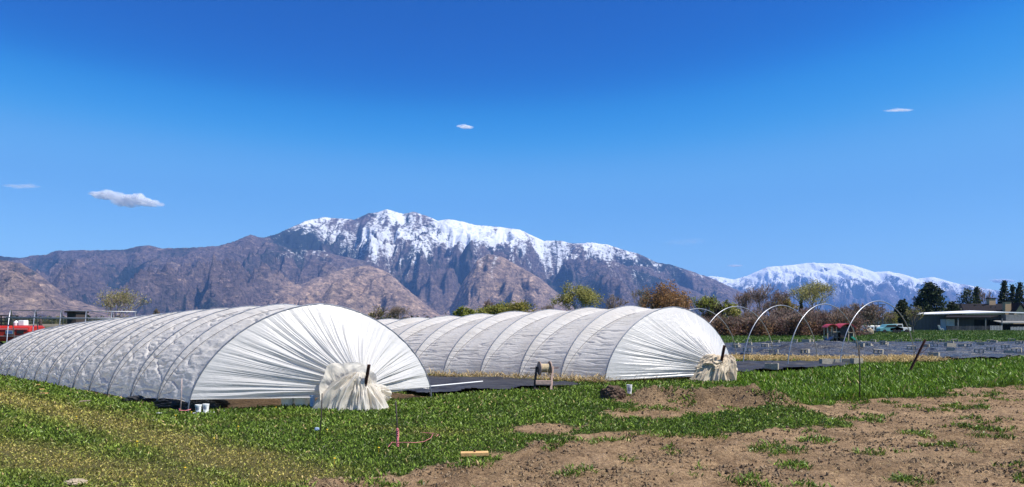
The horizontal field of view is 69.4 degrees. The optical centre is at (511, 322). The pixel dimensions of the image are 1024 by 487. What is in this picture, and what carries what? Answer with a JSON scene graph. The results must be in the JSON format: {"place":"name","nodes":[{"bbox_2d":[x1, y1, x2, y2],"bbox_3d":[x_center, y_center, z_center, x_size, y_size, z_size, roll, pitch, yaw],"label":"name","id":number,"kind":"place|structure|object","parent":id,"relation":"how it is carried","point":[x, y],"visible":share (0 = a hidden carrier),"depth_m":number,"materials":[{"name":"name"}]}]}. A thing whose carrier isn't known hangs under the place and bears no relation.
{"place":"outdoors","nodes":[
{"label":"outdoors","id":0,"kind":"place"},
{"bbox_2d":[0,209,890,320],"bbox_3d":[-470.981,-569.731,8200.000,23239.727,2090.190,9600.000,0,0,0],"label":"mountains","id":1,"kind":"structure","parent":0,"point":[419,265],"depth_m":7629.13,"materials":[{"name":"stone"}]},
{"bbox_2d":[0,325,1023,486],"bbox_3d":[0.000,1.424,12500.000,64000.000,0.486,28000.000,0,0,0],"label":"ground","id":2,"kind":"structure","parent":0,"point":[597,455],"depth_m":9.26,"materials":[{"name":"soil"}]},
{"bbox_2d":[0,326,44,345],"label":"red machine","id":3,"kind":"object","parent":2,"relation":"on","point":[20,330],"visible":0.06,"depth_m":35.38,"materials":[{"name":"paint"}]},
{"bbox_2d":[0,315,18,325],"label":"black rack","id":4,"kind":"object","parent":3,"relation":"on","point":[1,321],"visible":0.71,"depth_m":35.72,"materials":[{"name":"metal"}]},
{"bbox_2d":[18,320,27,325],"bbox_3d":[-23.762,-0.002,35.975,0.286,0.257,0.350,0,0,0],"label":"white crate","id":5,"kind":"object","parent":3,"relation":"on","point":[22,322],"visible":1,"depth_m":35.81,"materials":[{"name":"plastic"}]},
{"bbox_2d":[28,324,65,326],"bbox_3d":[-23.982,0.828,38.550,2.221,1.544,0.700,0,0,0],"label":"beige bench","id":6,"kind":"object","parent":2,"relation":"on","point":[48,325],"visible":0.14,"depth_m":38.20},
{"bbox_2d":[6,310,136,341],"bbox_3d":[-19.619,0.507,33.000,6.672,2.199,1.942,0,0,0],"label":"tunnel skeleton","id":7,"kind":"object","parent":2,"relation":"on","point":[37,318],"visible":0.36,"depth_m":32.98},
{"bbox_2d":[63,478,87,485],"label":"flat stone","id":8,"kind":"object","parent":2,"relation":"on","point":[74,481],"visible":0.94,"depth_m":7.28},
{"bbox_2d":[64,311,88,323],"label":"shed","id":9,"kind":"structure","parent":2,"relation":"on","point":[75,314],"depth_m":61.30,"materials":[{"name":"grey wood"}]},
{"bbox_2d":[96,286,150,317],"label":"budding tree","id":10,"kind":"object","parent":2,"relation":"on","point":[125,298],"visible":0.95,"depth_m":94.48,"materials":[{"name":"green plant"}]},
{"bbox_2d":[121,395,229,410],"bbox_3d":[-6.593,1.473,14.320,2.929,0.253,0.964,0,0,34],"label":"bunched film","id":11,"kind":"object","parent":2,"relation":"on","point":[168,403],"visible":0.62,"depth_m":13.79,"materials":[{"name":"plastic"}]},
{"bbox_2d":[0,303,431,411],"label":"hoop tunnel","id":12,"kind":"structure","parent":2,"relation":"on","point":[330,352],"depth_m":14.63,"materials":[{"name":"plastic"}]},
{"bbox_2d":[281,398,293,405],"bbox_3d":[-4.270,1.480,14.080,0.273,0.240,0.273,0,0,0],"label":"white bucket","id":13,"kind":"object","parent":2,"relation":"on","point":[288,401],"visible":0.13,"depth_m":13.98,"materials":[{"name":"plastic"}]},
{"bbox_2d":[294,398,309,405],"bbox_3d":[-3.990,1.480,14.060,0.326,0.240,0.326,0,0,0],"label":"white bucket","id":14,"kind":"object","parent":2,"relation":"on","point":[302,401],"visible":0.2,"depth_m":13.94,"materials":[{"name":"plastic"}]},
{"bbox_2d":[310,395,314,406],"bbox_3d":[-3.700,1.465,13.720,0.105,0.270,0.105,0,0,0],"label":"blue bucket","id":15,"kind":"object","parent":2,"relation":"on","point":[312,400],"visible":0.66,"depth_m":13.68,"materials":[{"name":"plastic"}]},
{"bbox_2d":[319,393,322,435],"bbox_3d":[-2.659,1.339,10.274,0.060,0.723,0.016,0,0,0],"label":"rod","id":16,"kind":"object","parent":2,"relation":"on","point":[321,414],"visible":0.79,"depth_m":10.27,"materials":[{"name":"metal"}]},
{"bbox_2d":[365,364,370,386],"bbox_3d":[-2.687,1.218,13.520,0.341,0.941,0.057,0,0,42],"label":"stake","id":17,"kind":"object","parent":2,"relation":"on","point":[367,373],"visible":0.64,"depth_m":13.46,"materials":[{"name":"metal"}]},
{"bbox_2d":[368,305,392,319],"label":"budding tree","id":18,"kind":"object","parent":2,"relation":"on","point":[375,315],"visible":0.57,"depth_m":109.22,"materials":[{"name":"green plant"}]},
{"bbox_2d":[395,402,397,447],"bbox_3d":[-1.464,1.351,9.403,0.045,0.697,0.018,0,0,0],"label":"rod","id":19,"kind":"object","parent":2,"relation":"on","point":[396,417],"visible":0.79,"depth_m":9.40,"materials":[{"name":"metal"}]},
{"bbox_2d":[388,428,438,446],"bbox_3d":[-1.288,1.459,9.830,0.345,0.258,1.271,0,0,18],"label":"twine","id":20,"kind":"object","parent":19,"relation":"attached to","point":[397,440],"visible":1,"depth_m":9.40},
{"bbox_2d":[383,305,413,318],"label":"bare tree","id":21,"kind":"object","parent":2,"relation":"on","point":[395,311],"visible":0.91,"depth_m":112.65,"materials":[{"name":"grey plant"}]},
{"bbox_2d":[2,312,891,325],"bbox_3d":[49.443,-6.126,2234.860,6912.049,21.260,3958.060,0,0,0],"label":"woodland","id":22,"kind":"object","parent":2,"relation":"on","point":[49,321],"visible":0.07,"depth_m":371.74,"materials":[{"name":"brown plant"}]},
{"bbox_2d":[452,305,476,316],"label":"green bush","id":23,"kind":"object","parent":2,"relation":"on","point":[463,311],"visible":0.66,"depth_m":101.18,"materials":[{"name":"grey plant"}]},
{"bbox_2d":[461,449,487,456],"bbox_3d":[-0.446,1.540,8.780,0.329,0.075,0.115,0,0,-3],"label":"plank","id":24,"kind":"object","parent":2,"relation":"on","point":[470,453],"visible":0.98,"depth_m":8.73,"materials":[{"name":"wood"}]},
{"bbox_2d":[482,299,495,309],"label":"bare tree","id":25,"kind":"object","parent":2,"relation":"on","point":[486,303],"visible":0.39,"depth_m":134.80,"materials":[{"name":"brown plant"}]},
{"bbox_2d":[476,300,508,314],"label":"green bush","id":26,"kind":"object","parent":2,"relation":"on","point":[491,309],"visible":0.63,"depth_m":104.22,"materials":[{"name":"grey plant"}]},
{"bbox_2d":[411,375,580,392],"bbox_3d":[-2.008,1.508,20.585,4.464,0.117,8.127,0,0,-29],"label":"ground cloth","id":27,"kind":"object","parent":2,"relation":"on","point":[496,382],"visible":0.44,"depth_m":18.57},
{"bbox_2d":[431,381,482,386],"bbox_3d":[-1.296,1.440,17.539,0.028,0.028,1.848,0,0,38],"label":"pipe","id":28,"kind":"object","parent":27,"relation":"on","point":[456,383],"visible":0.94,"depth_m":17.47,"materials":[{"name":"white plastic"}]},
{"bbox_2d":[0,341,1023,486],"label":"grass","id":29,"kind":"structure","parent":2,"relation":"on","point":[891,379],"depth_m":11.61,"materials":[{"name":"plant"}]},
{"bbox_2d":[489,299,536,314],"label":"green bush","id":30,"kind":"object","parent":2,"relation":"on","point":[521,306],"visible":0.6,"depth_m":104.62,"materials":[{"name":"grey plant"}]},
{"bbox_2d":[533,366,553,389],"bbox_3d":[0.760,1.313,17.330,0.670,0.593,0.440,0,0,0],"label":"spool stand","id":31,"kind":"object","parent":2,"relation":"on","point":[550,381],"visible":0.64,"depth_m":17.22,"materials":[{"name":"brown wood"}]},
{"bbox_2d":[537,361,552,374],"bbox_3d":[0.765,1.057,17.350,0.282,0.324,0.324,0,0,-16],"label":"cable spool","id":32,"kind":"object","parent":31,"relation":"on","point":[548,368],"visible":1,"depth_m":17.27,"materials":[{"name":"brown wood"}]},
{"bbox_2d":[541,304,553,309],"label":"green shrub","id":33,"kind":"object","parent":2,"relation":"on","point":[548,307],"visible":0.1,"depth_m":99.77,"materials":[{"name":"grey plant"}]},
{"bbox_2d":[424,366,688,381],"bbox_3d":[1.208,1.399,20.101,8.006,0.349,2.770,0,0,0],"label":"straw","id":34,"kind":"object","parent":2,"relation":"on","point":[478,374],"visible":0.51,"depth_m":20.06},
{"bbox_2d":[378,305,737,381],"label":"hoop tunnel","id":35,"kind":"structure","parent":2,"relation":"on","point":[627,342],"depth_m":20.77,"materials":[{"name":"plastic"}]},
{"bbox_2d":[549,279,604,310],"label":"budding tree","id":36,"kind":"object","parent":2,"relation":"on","point":[587,296],"visible":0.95,"depth_m":90.33,"materials":[{"name":"green plant"}]},
{"bbox_2d":[599,385,625,399],"bbox_3d":[2.093,1.443,15.405,0.559,0.314,0.486,0,0,0],"label":"soil heap","id":37,"kind":"object","parent":2,"relation":"on","point":[611,391],"visible":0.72,"depth_m":15.26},
{"bbox_2d":[599,293,629,308],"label":"bare tree","id":38,"kind":"object","parent":2,"relation":"on","point":[611,306],"visible":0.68,"depth_m":93.41,"materials":[{"name":"grey plant"}]},
{"bbox_2d":[626,384,631,393],"bbox_3d":[2.607,1.480,16.439,0.130,0.220,0.130,0,0,0],"label":"white cup","id":39,"kind":"object","parent":2,"relation":"on","point":[629,388],"visible":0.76,"depth_m":16.39,"materials":[{"name":"plastic"}]},
{"bbox_2d":[631,288,649,307],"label":"budding tree","id":40,"kind":"object","parent":2,"relation":"on","point":[639,299],"visible":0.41,"depth_m":101.76,"materials":[{"name":"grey plant"}]},
{"bbox_2d":[298,384,1023,486],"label":"soil clods","id":41,"kind":"object","parent":2,"relation":"on","point":[613,468],"visible":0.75,"depth_m":8.63,"materials":[{"name":"soil"}]},
{"bbox_2d":[303,383,1023,486],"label":"dry stalks","id":42,"kind":"object","parent":2,"relation":"on","point":[766,456],"visible":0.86,"depth_m":8.41,"materials":[{"name":"plant"}]},
{"bbox_2d":[640,278,696,310],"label":"russet tree","id":43,"kind":"object","parent":2,"relation":"on","point":[663,298],"visible":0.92,"depth_m":85.81,"materials":[{"name":"brown plant"}]},
{"bbox_2d":[688,295,719,317],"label":"budding tree","id":44,"kind":"object","parent":2,"relation":"on","point":[704,302],"visible":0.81,"depth_m":91.42,"materials":[{"name":"green plant"}]},
{"bbox_2d":[701,311,723,319],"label":"leafless shrub","id":45,"kind":"object","parent":2,"relation":"on","point":[711,315],"visible":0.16,"depth_m":91.85,"materials":[{"name":"brown plant"}]},
{"bbox_2d":[690,308,736,355],"bbox_3d":[7.452,0.606,29.502,4.901,2.388,0.050,0,0,-37],"label":"bare hoop","id":46,"kind":"object","parent":2,"relation":"on","point":[723,322],"visible":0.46,"depth_m":30.38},
{"bbox_2d":[709,299,732,317],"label":"budding tree","id":47,"kind":"object","parent":2,"relation":"on","point":[718,308],"visible":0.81,"depth_m":87.80,"materials":[{"name":"green plant"}]},
{"bbox_2d":[720,345,725,362],"bbox_3d":[5.626,1.144,19.944,0.293,1.095,0.059,0,0,28],"label":"stake","id":48,"kind":"object","parent":2,"relation":"on","point":[723,352],"visible":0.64,"depth_m":19.90,"materials":[{"name":"metal"}]},
{"bbox_2d":[709,312,742,335],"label":"leafless shrub","id":49,"kind":"object","parent":2,"relation":"on","point":[729,323],"visible":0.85,"depth_m":83.08,"materials":[{"name":"brown plant"}]},
{"bbox_2d":[723,302,741,318],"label":"green bush","id":50,"kind":"object","parent":2,"relation":"on","point":[734,311],"visible":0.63,"depth_m":89.48,"materials":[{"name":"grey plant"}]},
{"bbox_2d":[718,315,753,335],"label":"leafless shrub","id":51,"kind":"object","parent":2,"relation":"on","point":[739,327],"visible":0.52,"depth_m":83.90,"materials":[{"name":"brown plant"}]},
{"bbox_2d":[710,306,773,353],"bbox_3d":[8.852,0.566,29.102,4.901,2.468,0.050,0,0,-37],"label":"bare hoop","id":52,"kind":"object","parent":2,"relation":"on","point":[753,313],"visible":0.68,"depth_m":29.66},
{"bbox_2d":[733,287,755,315],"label":"bare tree","id":53,"kind":"object","parent":2,"relation":"on","point":[749,298],"visible":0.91,"depth_m":95.94,"materials":[{"name":"brown plant"}]},
{"bbox_2d":[736,315,764,335],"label":"leafless shrub","id":54,"kind":"object","parent":2,"relation":"on","point":[745,328],"visible":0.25,"depth_m":84.35,"materials":[{"name":"brown plant"}]},
{"bbox_2d":[740,307,766,333],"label":"leafless shrub","id":55,"kind":"object","parent":2,"relation":"on","point":[747,314],"visible":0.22,"depth_m":90.35,"materials":[{"name":"brown plant"}]},
{"bbox_2d":[739,313,777,335],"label":"leafless shrub","id":56,"kind":"object","parent":2,"relation":"on","point":[768,326],"visible":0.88,"depth_m":83.36,"materials":[{"name":"brown plant"}]},
{"bbox_2d":[745,282,774,315],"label":"bare tree","id":57,"kind":"object","parent":2,"relation":"on","point":[759,297],"visible":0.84,"depth_m":97.66,"materials":[{"name":"brown plant"}]},
{"bbox_2d":[757,298,777,314],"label":"bare tree","id":58,"kind":"object","parent":2,"relation":"on","point":[769,307],"visible":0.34,"depth_m":101.95,"materials":[{"name":"brown plant"}]},
{"bbox_2d":[762,289,791,313],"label":"bare tree","id":59,"kind":"object","parent":2,"relation":"on","point":[778,296],"visible":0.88,"depth_m":99.73,"materials":[{"name":"brown plant"}]},
{"bbox_2d":[766,314,792,335],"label":"leafless shrub","id":60,"kind":"object","parent":2,"relation":"on","point":[781,325],"visible":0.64,"depth_m":83.67,"materials":[{"name":"brown plant"}]},
{"bbox_2d":[743,305,816,361],"bbox_3d":[10.402,0.551,28.502,4.901,2.498,0.050,0,0,-37],"label":"bare hoop","id":61,"kind":"object","parent":2,"relation":"on","point":[764,312],"visible":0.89,"depth_m":28.28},
{"bbox_2d":[769,306,796,318],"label":"leafless shrub","id":62,"kind":"object","parent":2,"relation":"on","point":[782,312],"visible":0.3,"depth_m":91.32,"materials":[{"name":"brown plant"}]},
{"bbox_2d":[774,295,799,312],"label":"budding tree","id":63,"kind":"object","parent":2,"relation":"on","point":[787,302],"visible":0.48,"depth_m":98.25,"materials":[{"name":"brown plant"}]},
{"bbox_2d":[773,316,801,336],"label":"leafless shrub","id":64,"kind":"object","parent":2,"relation":"on","point":[784,327],"visible":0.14,"depth_m":85.03,"materials":[{"name":"brown plant"}]},
{"bbox_2d":[736,360,849,371],"bbox_3d":[9.396,1.459,25.322,5.450,0.177,6.120,0,0,0],"label":"ground cloth","id":65,"kind":"object","parent":2,"relation":"on","point":[748,365],"visible":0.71,"depth_m":25.54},
{"bbox_2d":[765,363,778,369],"bbox_3d":[8.202,1.370,23.360,0.400,0.190,0.200,0,0,29],"label":"concrete block","id":66,"kind":"object","parent":65,"relation":"on","point":[772,366],"depth_m":23.28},
{"bbox_2d":[781,312,817,335],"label":"leafless shrub","id":67,"kind":"object","parent":2,"relation":"on","point":[794,319],"visible":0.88,"depth_m":83.27,"materials":[{"name":"brown plant"}]},
{"bbox_2d":[789,310,826,336],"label":"leafless shrub","id":68,"kind":"object","parent":2,"relation":"on","point":[819,319],"visible":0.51,"depth_m":83.84,"materials":[{"name":"brown plant"}]},
{"bbox_2d":[795,305,821,314],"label":"leafless shrub","id":69,"kind":"object","parent":2,"relation":"on","point":[805,310],"visible":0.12,"depth_m":92.16,"materials":[{"name":"brown plant"}]},
{"bbox_2d":[790,279,836,310],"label":"willow","id":70,"kind":"object","parent":2,"relation":"on","point":[807,296],"visible":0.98,"depth_m":103.07,"materials":[{"name":"green plant"}]},
{"bbox_2d":[787,304,858,363],"bbox_3d":[11.752,0.536,27.752,4.901,2.528,0.050,0,0,-37],"label":"bare hoop","id":71,"kind":"object","parent":2,"relation":"on","point":[806,313],"visible":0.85,"depth_m":27.45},
{"bbox_2d":[810,309,836,336],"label":"leafless shrub","id":72,"kind":"object","parent":2,"relation":"on","point":[823,314],"visible":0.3,"depth_m":84.79,"materials":[{"name":"brown plant"}]},
{"bbox_2d":[822,323,855,341],"bbox_3d":[25.569,0.843,57.962,2.740,1.603,1.575,0,0,0],"label":"playset","id":73,"kind":"object","parent":2,"relation":"on","point":[838,333],"visible":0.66,"depth_m":57.50,"materials":[{"name":"red plastic"}]},
{"bbox_2d":[820,312,859,335],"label":"leafless shrub","id":74,"kind":"object","parent":2,"relation":"on","point":[841,318],"visible":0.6,"depth_m":83.26,"materials":[{"name":"brown plant"}]},
{"bbox_2d":[830,304,855,332],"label":"leafless shrub","id":75,"kind":"object","parent":2,"relation":"on","point":[844,310],"visible":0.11,"depth_m":90.52,"materials":[{"name":"brown plant"}]},
{"bbox_2d":[729,352,958,362],"bbox_3d":[12.542,1.324,29.236,9.786,0.360,5.470,0,0,8],"label":"straw","id":76,"kind":"object","parent":2,"relation":"on","point":[881,357],"visible":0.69,"depth_m":28.70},
{"bbox_2d":[837,311,870,335],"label":"leafless shrub","id":77,"kind":"object","parent":2,"relation":"on","point":[860,322],"visible":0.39,"depth_m":83.99,"materials":[{"name":"brown plant"}]},
{"bbox_2d":[850,358,862,363],"bbox_3d":[12.453,1.365,26.737,0.400,0.190,0.200,0,0,-17],"label":"concrete block","id":78,"kind":"object","parent":2,"relation":"on","point":[854,360],"depth_m":26.64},
{"bbox_2d":[859,345,860,397],"bbox_3d":[7.141,1.075,15.200,0.039,1.251,0.026,0,0,0],"label":"rod","id":79,"kind":"object","parent":2,"relation":"on","point":[859,372],"visible":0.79,"depth_m":15.19,"materials":[{"name":"metal"}]},
{"bbox_2d":[849,302,880,329],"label":"bare tree","id":80,"kind":"object","parent":2,"relation":"on","point":[866,311],"visible":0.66,"depth_m":102.42,"materials":[{"name":"brown plant"}]},
{"bbox_2d":[862,311,883,328],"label":"bare tree","id":81,"kind":"object","parent":2,"relation":"on","point":[869,319],"visible":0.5,"depth_m":104.78,"materials":[{"name":"brown plant"}]},
{"bbox_2d":[725,341,1023,358],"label":"tarp","id":82,"kind":"object","parent":2,"relation":"on","point":[830,348],"visible":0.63,"depth_m":35.66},
{"bbox_2d":[944,343,955,346],"bbox_3d":[22.089,1.104,37.299,0.520,0.190,0.220,5,-1,-9],"label":"concrete block","id":83,"kind":"object","parent":82,"relation":"on","point":[950,344],"depth_m":37.20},
{"bbox_2d":[840,301,914,366],"bbox_3d":[13.902,0.476,28.002,5.284,2.648,0.049,0,0,-35],"label":"bare hoop","id":84,"kind":"object","parent":2,"relation":"on","point":[857,313],"visible":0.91,"depth_m":27.79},
{"bbox_2d":[862,303,895,332],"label":"bare tree","id":85,"kind":"object","parent":2,"relation":"on","point":[882,313],"visible":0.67,"depth_m":103.44,"materials":[{"name":"brown plant"}]},
{"bbox_2d":[876,324,902,333],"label":"parked car","id":86,"kind":"object","parent":2,"relation":"on","point":[885,328],"visible":0.93,"depth_m":112.00,"materials":[{"name":"teal paint"}]},
{"bbox_2d":[882,311,898,331],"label":"budding tree","id":87,"kind":"object","parent":2,"relation":"on","point":[893,321],"visible":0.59,"depth_m":120.15,"materials":[{"name":"green plant"}]},
{"bbox_2d":[891,324,910,332],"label":"white pickup","id":88,"kind":"object","parent":2,"relation":"on","point":[905,329],"visible":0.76,"depth_m":112.00,"materials":[{"name":"paint"}]},
{"bbox_2d":[893,299,911,326],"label":"dark conifer","id":89,"kind":"object","parent":2,"relation":"on","point":[902,306],"visible":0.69,"depth_m":127.31,"materials":[{"name":"green plant"}]},
{"bbox_2d":[903,305,924,332],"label":"budding tree","id":90,"kind":"object","parent":2,"relation":"on","point":[912,313],"visible":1,"depth_m":117.64,"materials":[{"name":"green plant"}]},
{"bbox_2d":[908,339,927,371],"bbox_3d":[12.283,1.127,22.480,0.722,1.280,0.060,0,0,0],"label":"leaning post","id":91,"kind":"object","parent":2,"relation":"on","point":[917,354],"visible":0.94,"depth_m":22.48,"materials":[{"name":"metal"}]},
{"bbox_2d":[910,281,948,314],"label":"pine","id":92,"kind":"object","parent":2,"relation":"on","point":[929,293],"visible":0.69,"depth_m":176.99,"materials":[{"name":"green plant"}]},
{"bbox_2d":[881,311,1023,330],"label":"barn","id":93,"kind":"structure","parent":2,"relation":"on","point":[929,322],"depth_m":151.92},
{"bbox_2d":[940,319,945,330],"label":"door","id":94,"kind":"structure","parent":93,"relation":"in","point":[942,321],"depth_m":151.85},
{"bbox_2d":[946,319,953,325],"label":"window frame","id":95,"kind":"structure","parent":93,"relation":"in","point":[949,322],"depth_m":151.85,"materials":[{"name":"white metal"}]},
{"bbox_2d":[944,301,964,314],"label":"evergreen tree","id":96,"kind":"object","parent":2,"relation":"on","point":[952,306],"visible":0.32,"depth_m":181.46,"materials":[{"name":"green plant"}]},
{"bbox_2d":[956,287,977,304],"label":"pine","id":97,"kind":"object","parent":2,"relation":"on","point":[965,296],"visible":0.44,"depth_m":204.78,"materials":[{"name":"green plant"}]},
{"bbox_2d":[946,326,989,330],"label":"picket fence","id":98,"kind":"object","parent":2,"relation":"on","point":[968,327],"visible":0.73,"depth_m":146.78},
{"bbox_2d":[972,286,982,303],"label":"conifer","id":99,"kind":"object","parent":2,"relation":"on","point":[977,293],"visible":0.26,"depth_m":213.53,"materials":[{"name":"green plant"}]},
{"bbox_2d":[974,290,993,303],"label":"bare tree","id":100,"kind":"object","parent":2,"relation":"on","point":[983,295],"visible":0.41,"depth_m":216.41,"materials":[{"name":"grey plant"}]},
{"bbox_2d":[990,325,1001,329],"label":"picket fence","id":101,"kind":"object","parent":2,"relation":"on","point":[996,327],"visible":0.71,"depth_m":145.98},
{"bbox_2d":[996,280,1011,303],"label":"conifer","id":102,"kind":"object","parent":2,"relation":"on","point":[1003,293],"visible":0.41,"depth_m":209.75,"materials":[{"name":"green plant"}]},
{"bbox_2d":[1008,284,1016,302],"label":"conifer","id":103,"kind":"object","parent":2,"relation":"on","point":[1012,290],"visible":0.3,"depth_m":215.74,"materials":[{"name":"green plant"}]},
{"bbox_2d":[1012,282,1023,303],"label":"conifer","id":104,"kind":"object","parent":2,"relation":"on","point":[1019,296],"visible":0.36,"depth_m":207.64,"materials":[{"name":"green plant"}]},
{"bbox_2d":[0,0,1023,293],"label":"sky","id":105,"kind":"structure","parent":0,"point":[730,139],"materials":[{"name":"blue"}]},
{"bbox_2d":[819,359,831,363],"bbox_3d":[11.200,1.373,26.419,0.400,0.190,0.200,0,0,-11],"label":"concrete block","id":106,"kind":"object","parent":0,"point":[825,361],"depth_m":26.33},
{"bbox_2d":[708,263,1023,313],"bbox_3d":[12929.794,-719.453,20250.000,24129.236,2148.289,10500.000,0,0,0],"label":"mountains","id":107,"kind":"structure","parent":0,"point":[857,285],"depth_m":20300.19,"materials":[{"name":"snow"}]},
{"bbox_2d":[720,329,1023,342],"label":"grass","id":108,"kind":"structure","parent":0,"point":[995,334],"depth_m":78.57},
{"bbox_2d":[928,352,939,355],"bbox_3d":[17.293,1.296,30.315,0.197,0.187,0.394,1,2,-43],"label":"concrete block","id":109,"kind":"object","parent":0,"point":[934,353],"depth_m":30.24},
{"bbox_2d":[959,298,1023,323],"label":"house","id":110,"kind":"structure","parent":0,"point":[1004,306],"depth_m":186.63,"materials":[{"name":"beige brick"}]},
{"bbox_3d":[-5.442,1.589,13.094,0.350,0.018,0.180,0,0,0],"label":"tray","id":111,"kind":"object","parent":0,"visible":0},
{"bbox_2d":[195,404,201,411],"bbox_3d":[-5.542,1.510,13.074,0.116,0.135,0.116,0,0,0],"label":"white tub","id":112,"kind":"object","parent":111,"relation":"on","point":[198,407],"visible":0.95,"depth_m":13.04,"materials":[{"name":"plastic"}]},
{"bbox_2d":[202,404,208,411],"bbox_3d":[-5.422,1.506,13.104,0.116,0.145,0.116,0,0,0],"label":"white tub","id":113,"kind":"object","parent":111,"relation":"on","point":[205,407],"visible":0.88,"depth_m":13.06,"materials":[{"name":"plastic"}]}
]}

